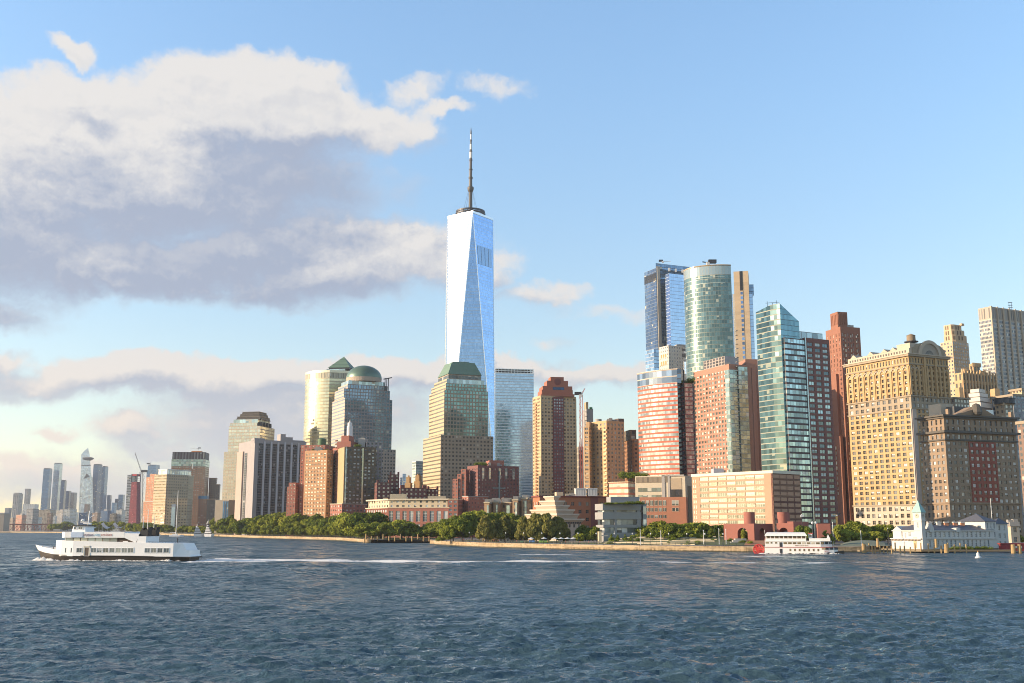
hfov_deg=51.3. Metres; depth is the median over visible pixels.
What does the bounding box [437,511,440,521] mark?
window
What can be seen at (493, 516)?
broadleaf tree
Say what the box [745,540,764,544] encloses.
clay bank
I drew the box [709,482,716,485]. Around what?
window
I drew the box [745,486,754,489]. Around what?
window
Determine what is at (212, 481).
brick block
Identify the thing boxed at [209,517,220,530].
broadleaf tree
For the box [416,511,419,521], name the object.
window
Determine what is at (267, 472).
grey slab tower
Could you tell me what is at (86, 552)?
door
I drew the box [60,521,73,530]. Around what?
broadleaf tree
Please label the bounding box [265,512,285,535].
broadleaf tree
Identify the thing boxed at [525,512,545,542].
willow tree
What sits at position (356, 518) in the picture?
broadleaf tree
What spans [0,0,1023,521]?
sky
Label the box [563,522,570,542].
willow tree
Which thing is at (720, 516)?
window
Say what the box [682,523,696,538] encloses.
young tree
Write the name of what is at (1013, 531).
stone house
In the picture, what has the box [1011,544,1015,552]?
mooring pile
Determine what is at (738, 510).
window
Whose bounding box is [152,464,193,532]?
tan office block
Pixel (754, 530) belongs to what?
arched brick pavilion
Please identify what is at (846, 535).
broadleaf tree
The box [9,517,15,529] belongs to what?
river block
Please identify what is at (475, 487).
stepped brick block
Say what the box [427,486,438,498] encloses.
maroon building
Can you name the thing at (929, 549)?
pier deck
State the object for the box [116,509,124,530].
river block
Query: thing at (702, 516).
window
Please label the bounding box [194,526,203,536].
motor yacht
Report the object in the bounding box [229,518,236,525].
broadleaf tree
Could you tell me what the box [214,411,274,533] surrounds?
ziggurat tower
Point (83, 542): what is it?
passenger ferry
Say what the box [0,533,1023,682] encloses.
water
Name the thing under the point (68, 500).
tower
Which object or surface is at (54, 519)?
river block
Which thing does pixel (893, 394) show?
golden office block
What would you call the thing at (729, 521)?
window
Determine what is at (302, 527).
broadleaf tree
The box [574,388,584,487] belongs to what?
tower crane
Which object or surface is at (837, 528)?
broadleaf tree
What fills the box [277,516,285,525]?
broadleaf tree
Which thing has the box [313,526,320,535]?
broadleaf tree
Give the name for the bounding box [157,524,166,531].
broadleaf tree
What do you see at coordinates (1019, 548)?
mooring pile
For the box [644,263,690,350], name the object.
navy glass tower
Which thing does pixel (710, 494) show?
window
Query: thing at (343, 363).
pyramid tower
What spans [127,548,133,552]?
window
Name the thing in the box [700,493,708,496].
window
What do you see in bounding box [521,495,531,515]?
tan house
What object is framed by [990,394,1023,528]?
edge block
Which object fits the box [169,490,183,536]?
sailing yacht
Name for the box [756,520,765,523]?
window
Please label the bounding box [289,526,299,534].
broadleaf tree
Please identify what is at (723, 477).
window
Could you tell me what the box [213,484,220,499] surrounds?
brick block
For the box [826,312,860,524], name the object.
slim brick tower
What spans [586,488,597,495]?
cooling unit
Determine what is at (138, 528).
broadleaf tree
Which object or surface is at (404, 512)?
window
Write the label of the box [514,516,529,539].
willow tree
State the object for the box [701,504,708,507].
window
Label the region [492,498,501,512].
tan house
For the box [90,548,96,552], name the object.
window
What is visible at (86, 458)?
pointed tower
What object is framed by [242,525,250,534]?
broadleaf tree
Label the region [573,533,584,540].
broadleaf tree
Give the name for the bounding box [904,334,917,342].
water tank
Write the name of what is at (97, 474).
tower
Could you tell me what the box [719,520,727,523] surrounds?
window
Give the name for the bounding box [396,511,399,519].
window
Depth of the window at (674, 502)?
634.35 m
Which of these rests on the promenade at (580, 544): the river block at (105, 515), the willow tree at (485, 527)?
the willow tree at (485, 527)
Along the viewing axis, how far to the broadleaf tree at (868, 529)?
527.80 m
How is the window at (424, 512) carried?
in the terrace block at (422, 512)
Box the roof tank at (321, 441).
[318,438,326,444]
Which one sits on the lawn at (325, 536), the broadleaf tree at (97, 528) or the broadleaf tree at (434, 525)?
the broadleaf tree at (434, 525)
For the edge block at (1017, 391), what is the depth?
890.28 m
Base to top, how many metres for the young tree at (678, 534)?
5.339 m
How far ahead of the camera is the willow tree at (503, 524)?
560.00 m
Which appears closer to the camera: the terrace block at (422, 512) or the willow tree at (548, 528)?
the willow tree at (548, 528)
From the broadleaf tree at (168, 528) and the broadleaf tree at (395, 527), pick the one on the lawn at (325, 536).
the broadleaf tree at (395, 527)
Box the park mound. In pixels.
[840,540,889,545]
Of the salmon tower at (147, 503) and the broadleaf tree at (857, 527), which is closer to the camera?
the broadleaf tree at (857, 527)
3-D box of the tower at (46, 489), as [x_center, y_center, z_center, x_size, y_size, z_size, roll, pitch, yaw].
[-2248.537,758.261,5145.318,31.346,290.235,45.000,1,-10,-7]
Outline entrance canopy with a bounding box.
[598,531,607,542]
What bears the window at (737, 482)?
in the hotel wing
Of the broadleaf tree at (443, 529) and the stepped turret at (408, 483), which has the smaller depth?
the broadleaf tree at (443, 529)
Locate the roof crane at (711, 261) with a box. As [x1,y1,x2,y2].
[702,259,716,264]
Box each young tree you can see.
[652,527,660,538]
[675,528,683,538]
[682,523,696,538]
[707,527,715,537]
[716,529,722,537]
[821,530,832,540]
[829,534,834,543]
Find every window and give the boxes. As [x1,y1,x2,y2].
[76,548,81,552]
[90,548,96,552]
[109,548,114,552]
[115,548,120,552]
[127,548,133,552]
[144,548,149,552]
[157,548,162,552]
[163,548,168,552]
[389,511,392,521]
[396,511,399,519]
[403,511,406,520]
[409,511,412,521]
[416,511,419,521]
[423,511,426,521]
[430,511,433,521]
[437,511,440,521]
[444,511,447,518]
[553,387,563,389]
[672,500,678,505]
[700,477,707,480]
[700,488,707,491]
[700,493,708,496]
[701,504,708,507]
[701,515,708,518]
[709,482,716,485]
[709,493,717,496]
[709,504,717,507]
[710,515,717,518]
[717,476,725,479]
[718,482,725,485]
[718,487,725,490]
[718,493,726,496]
[718,498,726,501]
[718,504,726,507]
[718,509,726,512]
[719,515,726,518]
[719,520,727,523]
[726,476,734,479]
[727,487,735,490]
[727,498,735,501]
[728,509,735,512]
[728,515,736,518]
[728,520,736,523]
[736,481,744,484]
[736,487,744,490]
[736,492,744,495]
[736,498,744,501]
[737,503,745,506]
[737,509,745,512]
[745,475,753,478]
[745,481,753,484]
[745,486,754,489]
[746,492,754,495]
[746,503,754,506]
[755,475,763,478]
[755,480,763,483]
[755,486,763,489]
[755,492,763,495]
[755,497,764,500]
[756,503,764,506]
[756,509,764,512]
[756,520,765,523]
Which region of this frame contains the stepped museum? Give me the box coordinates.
[525,496,584,540]
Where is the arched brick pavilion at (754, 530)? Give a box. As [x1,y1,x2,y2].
[724,512,830,542]
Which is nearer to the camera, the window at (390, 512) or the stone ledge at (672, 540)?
the stone ledge at (672, 540)
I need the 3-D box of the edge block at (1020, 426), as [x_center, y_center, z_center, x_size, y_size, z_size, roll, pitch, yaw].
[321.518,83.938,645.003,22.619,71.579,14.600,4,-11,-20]
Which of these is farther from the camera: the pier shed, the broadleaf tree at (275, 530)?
the pier shed
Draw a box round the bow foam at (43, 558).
[33,557,178,560]
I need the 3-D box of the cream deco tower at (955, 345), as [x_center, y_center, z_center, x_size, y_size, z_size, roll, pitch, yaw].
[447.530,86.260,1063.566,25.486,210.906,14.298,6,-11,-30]
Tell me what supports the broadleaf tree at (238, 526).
on the promenade at (260, 535)
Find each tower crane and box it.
[135,453,147,522]
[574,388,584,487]
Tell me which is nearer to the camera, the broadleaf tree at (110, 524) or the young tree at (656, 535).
the young tree at (656, 535)
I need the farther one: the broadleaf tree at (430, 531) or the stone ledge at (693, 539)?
the broadleaf tree at (430, 531)
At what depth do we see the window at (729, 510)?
573.92 m
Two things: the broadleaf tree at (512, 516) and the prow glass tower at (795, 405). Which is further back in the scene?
the broadleaf tree at (512, 516)
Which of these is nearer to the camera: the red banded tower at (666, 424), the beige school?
the beige school
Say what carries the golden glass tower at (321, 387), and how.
on the ground at (837, 543)
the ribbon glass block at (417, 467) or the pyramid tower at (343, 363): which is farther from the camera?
the ribbon glass block at (417, 467)
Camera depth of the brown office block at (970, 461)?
595.60 m
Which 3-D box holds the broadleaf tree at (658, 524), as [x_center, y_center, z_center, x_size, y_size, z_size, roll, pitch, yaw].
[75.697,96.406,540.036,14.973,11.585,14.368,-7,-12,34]
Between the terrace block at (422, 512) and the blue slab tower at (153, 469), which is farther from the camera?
the blue slab tower at (153, 469)
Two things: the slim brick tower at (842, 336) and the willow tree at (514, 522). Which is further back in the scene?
the slim brick tower at (842, 336)
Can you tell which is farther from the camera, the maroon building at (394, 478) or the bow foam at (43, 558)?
the maroon building at (394, 478)
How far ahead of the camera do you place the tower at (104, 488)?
5137.71 m
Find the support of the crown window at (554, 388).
in the red crowned tower at (554, 439)
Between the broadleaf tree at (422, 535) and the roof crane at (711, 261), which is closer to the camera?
the broadleaf tree at (422, 535)
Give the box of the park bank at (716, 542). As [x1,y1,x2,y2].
[602,537,747,544]
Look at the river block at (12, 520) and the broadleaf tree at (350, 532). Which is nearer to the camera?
the broadleaf tree at (350, 532)
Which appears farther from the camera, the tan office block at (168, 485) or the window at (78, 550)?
the tan office block at (168, 485)
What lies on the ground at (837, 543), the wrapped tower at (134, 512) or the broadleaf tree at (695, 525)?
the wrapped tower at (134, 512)
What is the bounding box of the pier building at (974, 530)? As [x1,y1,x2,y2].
[890,501,1008,548]
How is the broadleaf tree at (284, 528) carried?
on the promenade at (260, 535)
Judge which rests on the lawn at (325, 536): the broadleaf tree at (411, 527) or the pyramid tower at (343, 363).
the broadleaf tree at (411, 527)
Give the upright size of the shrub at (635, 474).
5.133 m
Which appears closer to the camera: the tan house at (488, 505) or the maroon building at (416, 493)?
the tan house at (488, 505)
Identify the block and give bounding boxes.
[5,508,11,517]
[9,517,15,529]
[15,514,25,530]
[25,508,38,530]
[38,517,41,529]
[39,509,55,529]
[46,512,52,530]
[53,515,56,523]
[56,509,63,523]
[62,508,76,530]
[78,512,91,524]
[84,504,89,512]
[92,512,100,522]
[100,509,110,521]
[109,513,116,530]
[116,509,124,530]
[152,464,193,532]
[206,499,215,526]
[208,478,217,498]
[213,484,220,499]
[365,494,462,537]
[412,461,422,487]
[452,460,532,536]
[584,418,638,495]
[608,481,634,496]
[645,349,658,371]
[659,344,685,384]
[842,340,951,525]
[915,403,1023,536]
[954,363,999,409]
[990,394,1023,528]
[993,403,1014,416]
[1008,388,1023,393]
[1015,421,1023,504]
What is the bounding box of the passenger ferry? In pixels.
[36,511,201,560]
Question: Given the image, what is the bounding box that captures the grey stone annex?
[950,397,970,406]
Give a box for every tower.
[11,493,22,517]
[22,504,38,514]
[24,489,30,503]
[40,468,52,509]
[51,463,62,510]
[59,480,66,510]
[65,491,70,508]
[70,492,76,508]
[78,448,93,518]
[81,474,92,512]
[93,464,102,512]
[100,466,107,512]
[106,495,111,510]
[111,503,116,513]
[118,495,124,509]
[125,475,136,530]
[128,474,139,523]
[142,474,156,522]
[145,465,159,493]
[171,451,209,526]
[197,496,208,526]
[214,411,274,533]
[234,434,306,534]
[285,445,334,535]
[303,370,348,445]
[327,357,353,370]
[330,421,381,536]
[331,366,395,481]
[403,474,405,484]
[423,361,492,498]
[445,130,494,459]
[495,368,533,496]
[533,377,576,495]
[577,438,583,487]
[637,368,695,475]
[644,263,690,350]
[683,264,733,445]
[693,330,761,473]
[732,271,754,361]
[756,300,838,540]
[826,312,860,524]
[940,323,969,396]
[978,302,1023,395]
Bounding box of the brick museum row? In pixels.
[531,492,608,527]
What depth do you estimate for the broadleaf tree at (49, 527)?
2357.96 m
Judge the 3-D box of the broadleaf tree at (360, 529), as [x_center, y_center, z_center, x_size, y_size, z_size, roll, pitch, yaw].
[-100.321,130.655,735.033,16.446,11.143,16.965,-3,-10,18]
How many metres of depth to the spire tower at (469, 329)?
1388.40 m
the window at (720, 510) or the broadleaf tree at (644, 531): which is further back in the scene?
the window at (720, 510)
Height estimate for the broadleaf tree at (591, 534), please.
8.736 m
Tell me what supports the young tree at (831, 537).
on the ground at (837, 543)
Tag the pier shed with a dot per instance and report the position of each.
(29, 527)
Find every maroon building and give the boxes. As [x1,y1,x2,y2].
[374,480,390,499]
[388,472,398,493]
[397,485,426,498]
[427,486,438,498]
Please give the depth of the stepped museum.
615.92 m
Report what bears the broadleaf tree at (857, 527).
on the ground at (837, 543)
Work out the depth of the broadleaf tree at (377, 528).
730.74 m
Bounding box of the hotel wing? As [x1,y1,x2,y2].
[691,468,801,531]
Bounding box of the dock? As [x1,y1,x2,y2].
[374,539,428,540]
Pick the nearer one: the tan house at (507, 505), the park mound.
the park mound
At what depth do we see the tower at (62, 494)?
5067.90 m
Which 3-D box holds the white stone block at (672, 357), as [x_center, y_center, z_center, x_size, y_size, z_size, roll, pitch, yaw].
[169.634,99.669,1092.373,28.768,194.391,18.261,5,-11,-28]
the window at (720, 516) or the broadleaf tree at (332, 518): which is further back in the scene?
the broadleaf tree at (332, 518)
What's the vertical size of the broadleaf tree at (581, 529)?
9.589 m
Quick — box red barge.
[997,543,1023,550]
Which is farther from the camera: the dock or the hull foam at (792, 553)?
the dock
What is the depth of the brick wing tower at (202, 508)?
1759.52 m
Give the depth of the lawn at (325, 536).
839.57 m
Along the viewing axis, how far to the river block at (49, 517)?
2753.66 m
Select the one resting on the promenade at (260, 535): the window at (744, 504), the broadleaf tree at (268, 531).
the broadleaf tree at (268, 531)
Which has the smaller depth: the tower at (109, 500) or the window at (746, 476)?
the window at (746, 476)
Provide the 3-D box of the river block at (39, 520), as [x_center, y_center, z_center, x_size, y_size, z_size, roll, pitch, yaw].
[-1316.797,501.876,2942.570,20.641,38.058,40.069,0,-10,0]
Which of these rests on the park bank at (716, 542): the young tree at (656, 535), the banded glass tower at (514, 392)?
the young tree at (656, 535)
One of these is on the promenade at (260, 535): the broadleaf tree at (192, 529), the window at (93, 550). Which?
the broadleaf tree at (192, 529)
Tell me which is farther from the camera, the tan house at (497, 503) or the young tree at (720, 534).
the tan house at (497, 503)
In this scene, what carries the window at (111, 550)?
in the passenger ferry
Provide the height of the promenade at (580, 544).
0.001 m
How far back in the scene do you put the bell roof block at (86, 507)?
4546.78 m
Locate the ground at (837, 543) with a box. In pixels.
[6,530,1023,545]
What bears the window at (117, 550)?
in the passenger ferry
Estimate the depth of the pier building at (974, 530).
444.48 m
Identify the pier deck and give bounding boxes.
[857,550,1010,551]
[881,548,998,551]
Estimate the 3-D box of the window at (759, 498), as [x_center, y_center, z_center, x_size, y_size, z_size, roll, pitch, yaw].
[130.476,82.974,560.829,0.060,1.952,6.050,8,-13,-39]
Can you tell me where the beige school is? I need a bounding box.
[635,475,692,522]
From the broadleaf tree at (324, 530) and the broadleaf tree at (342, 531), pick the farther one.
the broadleaf tree at (324, 530)
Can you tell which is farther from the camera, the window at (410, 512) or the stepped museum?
the window at (410, 512)
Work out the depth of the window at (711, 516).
582.82 m
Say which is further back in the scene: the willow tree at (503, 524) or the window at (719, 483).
the window at (719, 483)
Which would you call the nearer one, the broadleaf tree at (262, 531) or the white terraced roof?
the white terraced roof
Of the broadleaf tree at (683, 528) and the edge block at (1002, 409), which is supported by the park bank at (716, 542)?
the broadleaf tree at (683, 528)
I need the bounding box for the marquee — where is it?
[101,522,112,531]
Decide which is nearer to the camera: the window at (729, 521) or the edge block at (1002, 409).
the window at (729, 521)
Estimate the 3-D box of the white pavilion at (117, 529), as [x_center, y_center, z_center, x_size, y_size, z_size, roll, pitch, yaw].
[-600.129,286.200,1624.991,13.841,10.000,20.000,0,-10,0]
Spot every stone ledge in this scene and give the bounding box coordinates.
[618,542,680,542]
[637,543,694,544]
[644,540,705,540]
[655,538,716,539]
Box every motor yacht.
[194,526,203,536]
[204,521,213,536]
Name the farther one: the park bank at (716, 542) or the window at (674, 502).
the window at (674, 502)
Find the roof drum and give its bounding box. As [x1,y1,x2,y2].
[993,397,1015,404]
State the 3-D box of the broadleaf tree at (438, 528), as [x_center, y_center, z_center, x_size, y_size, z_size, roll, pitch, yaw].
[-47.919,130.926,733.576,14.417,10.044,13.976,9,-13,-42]
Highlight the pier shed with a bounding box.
[9,524,49,530]
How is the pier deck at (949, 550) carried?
in the water
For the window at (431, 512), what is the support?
in the terrace block at (422, 512)
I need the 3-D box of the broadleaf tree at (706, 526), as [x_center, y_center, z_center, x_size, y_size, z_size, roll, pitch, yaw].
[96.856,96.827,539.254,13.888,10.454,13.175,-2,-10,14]
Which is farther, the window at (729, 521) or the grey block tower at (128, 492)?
the grey block tower at (128, 492)
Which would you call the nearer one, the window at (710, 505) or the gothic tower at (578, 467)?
the window at (710, 505)
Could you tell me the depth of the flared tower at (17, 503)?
4453.60 m
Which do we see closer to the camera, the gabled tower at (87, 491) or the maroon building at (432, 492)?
the maroon building at (432, 492)
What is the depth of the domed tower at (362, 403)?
1245.18 m
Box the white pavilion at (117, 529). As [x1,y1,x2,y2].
[111,526,124,531]
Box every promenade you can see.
[169,533,368,538]
[444,540,711,545]
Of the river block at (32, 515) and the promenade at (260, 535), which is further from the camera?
the river block at (32, 515)
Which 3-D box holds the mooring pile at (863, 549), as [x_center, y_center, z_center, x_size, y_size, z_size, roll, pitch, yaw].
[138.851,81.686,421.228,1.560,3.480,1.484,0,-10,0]
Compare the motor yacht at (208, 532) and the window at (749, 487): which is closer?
the window at (749, 487)
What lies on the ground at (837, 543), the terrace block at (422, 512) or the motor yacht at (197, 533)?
the terrace block at (422, 512)
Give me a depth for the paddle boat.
412.43 m
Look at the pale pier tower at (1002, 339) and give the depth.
1002.48 m
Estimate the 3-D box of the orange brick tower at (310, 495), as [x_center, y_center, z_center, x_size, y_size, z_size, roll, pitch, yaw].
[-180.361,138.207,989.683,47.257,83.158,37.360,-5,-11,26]
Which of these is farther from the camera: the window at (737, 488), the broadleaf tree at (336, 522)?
the broadleaf tree at (336, 522)
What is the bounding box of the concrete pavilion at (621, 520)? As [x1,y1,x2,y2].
[595,497,646,542]
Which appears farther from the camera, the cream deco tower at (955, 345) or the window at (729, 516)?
the cream deco tower at (955, 345)
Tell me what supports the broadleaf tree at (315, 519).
on the lawn at (325, 536)
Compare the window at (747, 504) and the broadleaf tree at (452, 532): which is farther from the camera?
the broadleaf tree at (452, 532)
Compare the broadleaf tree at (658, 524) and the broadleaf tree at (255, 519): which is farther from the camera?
the broadleaf tree at (255, 519)
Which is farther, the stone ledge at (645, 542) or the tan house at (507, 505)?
the tan house at (507, 505)
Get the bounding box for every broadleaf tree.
[47,524,54,530]
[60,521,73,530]
[94,521,105,530]
[107,521,117,530]
[112,521,126,529]
[125,523,136,531]
[136,522,146,530]
[139,522,153,527]
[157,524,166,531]
[164,525,175,531]
[174,527,182,532]
[188,526,195,532]
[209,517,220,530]
[219,514,233,532]
[226,525,234,533]
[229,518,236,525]
[231,521,247,534]
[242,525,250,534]
[245,518,253,526]
[247,525,259,535]
[252,514,269,535]
[256,514,272,535]
[258,528,266,534]
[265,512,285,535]
[266,529,273,533]
[272,525,283,534]
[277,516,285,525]
[279,523,291,534]
[281,513,308,535]
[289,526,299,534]
[293,519,306,525]
[296,524,307,536]
[304,513,328,536]
[306,525,316,536]
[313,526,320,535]
[318,519,329,536]
[319,525,330,536]
[326,515,337,525]
[327,524,338,535]
[333,512,349,536]
[338,514,354,537]
[338,527,350,537]
[347,512,379,526]
[347,526,354,535]
[352,523,371,537]
[367,512,389,537]
[367,522,390,538]
[386,521,403,535]
[391,519,416,538]
[401,524,414,536]
[410,528,421,536]
[416,529,427,537]
[420,525,436,537]
[428,523,440,537]
[435,525,441,535]
[439,525,452,538]
[440,519,461,540]
[443,528,457,541]
[449,513,477,540]
[451,519,473,541]
[464,509,490,538]
[469,511,498,520]
[497,512,519,520]
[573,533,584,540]
[575,525,591,542]
[584,526,599,542]
[634,525,655,536]
[645,520,666,535]
[660,523,678,538]
[680,524,688,536]
[684,522,706,536]
[695,523,716,533]
[707,524,723,535]
[741,529,747,538]
[793,525,811,540]
[832,524,853,542]
[837,529,856,541]
[846,520,864,532]
[851,524,871,537]
[851,530,867,540]
[866,531,883,540]
[874,524,895,540]
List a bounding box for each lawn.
[179,533,435,538]
[459,540,601,543]
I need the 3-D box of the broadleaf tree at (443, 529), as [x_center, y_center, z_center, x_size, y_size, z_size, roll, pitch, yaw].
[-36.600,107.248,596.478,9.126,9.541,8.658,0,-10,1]
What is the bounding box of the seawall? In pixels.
[0,531,891,551]
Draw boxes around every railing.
[162,532,367,537]
[446,539,743,545]
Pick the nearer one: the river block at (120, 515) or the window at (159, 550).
the window at (159, 550)
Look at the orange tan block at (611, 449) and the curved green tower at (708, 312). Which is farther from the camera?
the curved green tower at (708, 312)
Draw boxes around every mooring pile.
[862,544,865,552]
[944,544,948,552]
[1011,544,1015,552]
[1017,544,1021,552]
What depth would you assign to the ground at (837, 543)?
704.45 m
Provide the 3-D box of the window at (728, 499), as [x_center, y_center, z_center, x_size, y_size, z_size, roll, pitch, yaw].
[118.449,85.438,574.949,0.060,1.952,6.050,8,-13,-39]
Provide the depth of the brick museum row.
737.40 m
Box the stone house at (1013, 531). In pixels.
[1006,519,1020,542]
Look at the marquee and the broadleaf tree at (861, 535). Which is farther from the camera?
the marquee
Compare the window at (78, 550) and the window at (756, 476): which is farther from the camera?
the window at (756, 476)
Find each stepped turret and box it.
[405,475,411,487]
[414,474,422,487]
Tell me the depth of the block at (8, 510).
4746.20 m
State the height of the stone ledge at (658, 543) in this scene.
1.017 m
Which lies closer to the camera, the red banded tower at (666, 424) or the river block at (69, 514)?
the red banded tower at (666, 424)
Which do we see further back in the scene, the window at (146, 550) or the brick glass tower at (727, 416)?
the brick glass tower at (727, 416)
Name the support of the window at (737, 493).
in the hotel wing
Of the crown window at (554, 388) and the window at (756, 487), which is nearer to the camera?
the window at (756, 487)
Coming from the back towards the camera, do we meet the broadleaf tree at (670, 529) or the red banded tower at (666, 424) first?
the red banded tower at (666, 424)
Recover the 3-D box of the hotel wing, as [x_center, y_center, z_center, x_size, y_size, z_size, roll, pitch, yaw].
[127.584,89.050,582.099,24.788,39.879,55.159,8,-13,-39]
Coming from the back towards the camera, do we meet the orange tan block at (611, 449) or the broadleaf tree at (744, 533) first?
the orange tan block at (611, 449)
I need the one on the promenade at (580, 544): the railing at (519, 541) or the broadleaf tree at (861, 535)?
the railing at (519, 541)
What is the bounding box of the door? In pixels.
[84,547,88,555]
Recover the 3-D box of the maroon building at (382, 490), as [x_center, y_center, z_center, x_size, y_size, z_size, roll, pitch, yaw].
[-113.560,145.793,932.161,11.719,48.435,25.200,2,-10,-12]
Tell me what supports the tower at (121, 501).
on the ground at (837, 543)
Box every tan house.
[484,499,492,512]
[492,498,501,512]
[501,498,512,512]
[512,496,521,539]
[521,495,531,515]
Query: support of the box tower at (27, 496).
on the ground at (837, 543)
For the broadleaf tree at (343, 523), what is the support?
on the promenade at (260, 535)
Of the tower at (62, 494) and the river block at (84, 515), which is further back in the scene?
the tower at (62, 494)
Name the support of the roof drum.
on the edge block at (1002, 409)
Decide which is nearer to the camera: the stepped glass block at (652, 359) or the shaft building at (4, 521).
the stepped glass block at (652, 359)
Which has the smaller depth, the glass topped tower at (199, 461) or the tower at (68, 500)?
the glass topped tower at (199, 461)
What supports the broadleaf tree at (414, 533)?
on the lawn at (325, 536)
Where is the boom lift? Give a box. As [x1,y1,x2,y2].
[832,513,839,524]
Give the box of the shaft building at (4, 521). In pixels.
[0,513,10,530]
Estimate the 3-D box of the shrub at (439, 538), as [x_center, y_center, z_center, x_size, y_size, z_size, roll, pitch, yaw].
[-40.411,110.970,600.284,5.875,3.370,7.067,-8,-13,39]
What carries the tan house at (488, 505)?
on the ground at (837, 543)
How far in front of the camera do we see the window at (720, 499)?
579.70 m
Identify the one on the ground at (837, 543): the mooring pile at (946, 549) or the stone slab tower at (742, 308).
the stone slab tower at (742, 308)
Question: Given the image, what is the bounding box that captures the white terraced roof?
[969,389,992,409]
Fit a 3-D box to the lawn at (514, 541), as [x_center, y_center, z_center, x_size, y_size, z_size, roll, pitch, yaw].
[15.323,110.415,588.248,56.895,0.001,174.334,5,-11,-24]
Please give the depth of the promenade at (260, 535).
1054.41 m
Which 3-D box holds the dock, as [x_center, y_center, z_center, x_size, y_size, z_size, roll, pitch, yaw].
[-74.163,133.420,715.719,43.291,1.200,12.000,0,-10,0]
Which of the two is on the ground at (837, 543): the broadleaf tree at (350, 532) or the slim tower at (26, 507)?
the slim tower at (26, 507)
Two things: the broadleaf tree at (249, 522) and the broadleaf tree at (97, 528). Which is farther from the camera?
the broadleaf tree at (97, 528)
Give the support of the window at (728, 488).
in the hotel wing
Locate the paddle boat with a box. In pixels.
[753,530,843,553]
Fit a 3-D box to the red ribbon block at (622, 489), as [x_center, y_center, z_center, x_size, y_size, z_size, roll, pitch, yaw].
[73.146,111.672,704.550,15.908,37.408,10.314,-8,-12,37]
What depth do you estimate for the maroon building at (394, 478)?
953.49 m
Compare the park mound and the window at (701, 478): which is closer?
the park mound
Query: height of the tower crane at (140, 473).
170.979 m
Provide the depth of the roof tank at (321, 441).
992.42 m
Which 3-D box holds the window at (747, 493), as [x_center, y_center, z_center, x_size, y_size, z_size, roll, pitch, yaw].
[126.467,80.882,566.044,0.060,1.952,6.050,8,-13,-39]
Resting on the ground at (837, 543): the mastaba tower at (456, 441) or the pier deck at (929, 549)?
the mastaba tower at (456, 441)
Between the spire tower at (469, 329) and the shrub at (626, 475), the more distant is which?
the spire tower at (469, 329)
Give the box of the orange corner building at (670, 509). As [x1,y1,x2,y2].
[640,497,687,524]
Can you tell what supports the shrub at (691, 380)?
on the red banded tower at (666, 424)
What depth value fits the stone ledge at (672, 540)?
501.38 m
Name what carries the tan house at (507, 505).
on the ground at (837, 543)
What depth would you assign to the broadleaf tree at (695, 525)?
534.45 m
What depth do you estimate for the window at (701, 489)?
590.27 m
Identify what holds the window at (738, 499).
in the hotel wing
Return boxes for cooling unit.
[574,488,585,495]
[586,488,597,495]
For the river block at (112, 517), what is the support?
on the ground at (837, 543)
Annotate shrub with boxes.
[435,536,445,541]
[618,471,636,480]
[630,472,642,477]
[686,377,694,382]
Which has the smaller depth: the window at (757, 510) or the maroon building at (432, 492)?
the window at (757, 510)
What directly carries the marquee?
on the ground at (837, 543)
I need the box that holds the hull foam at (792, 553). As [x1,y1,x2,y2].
[759,553,838,553]
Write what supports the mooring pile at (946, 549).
in the water
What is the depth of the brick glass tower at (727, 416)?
767.73 m
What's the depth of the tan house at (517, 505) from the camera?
683.67 m
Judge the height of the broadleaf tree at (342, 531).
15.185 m
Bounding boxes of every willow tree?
[475,514,496,541]
[494,515,516,541]
[510,519,517,539]
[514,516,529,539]
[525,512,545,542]
[537,513,555,542]
[551,516,567,540]
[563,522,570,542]
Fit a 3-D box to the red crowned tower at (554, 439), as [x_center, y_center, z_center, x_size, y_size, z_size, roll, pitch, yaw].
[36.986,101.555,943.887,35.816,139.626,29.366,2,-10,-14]
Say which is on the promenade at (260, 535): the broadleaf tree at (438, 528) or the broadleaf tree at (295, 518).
the broadleaf tree at (295, 518)
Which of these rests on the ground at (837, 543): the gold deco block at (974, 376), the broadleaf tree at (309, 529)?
the gold deco block at (974, 376)
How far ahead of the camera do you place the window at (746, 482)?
567.45 m
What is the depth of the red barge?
437.14 m
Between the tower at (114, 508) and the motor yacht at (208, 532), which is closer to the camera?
the motor yacht at (208, 532)
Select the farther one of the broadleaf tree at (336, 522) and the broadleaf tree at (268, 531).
the broadleaf tree at (268, 531)
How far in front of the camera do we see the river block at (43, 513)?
3022.50 m
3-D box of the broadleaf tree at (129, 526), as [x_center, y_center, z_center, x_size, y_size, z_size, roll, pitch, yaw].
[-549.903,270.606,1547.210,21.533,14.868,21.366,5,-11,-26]
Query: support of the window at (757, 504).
in the hotel wing
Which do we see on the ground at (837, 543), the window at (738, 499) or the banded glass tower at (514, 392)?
the banded glass tower at (514, 392)
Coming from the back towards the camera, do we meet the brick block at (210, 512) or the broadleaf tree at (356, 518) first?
the brick block at (210, 512)
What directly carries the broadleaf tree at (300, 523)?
on the lawn at (325, 536)

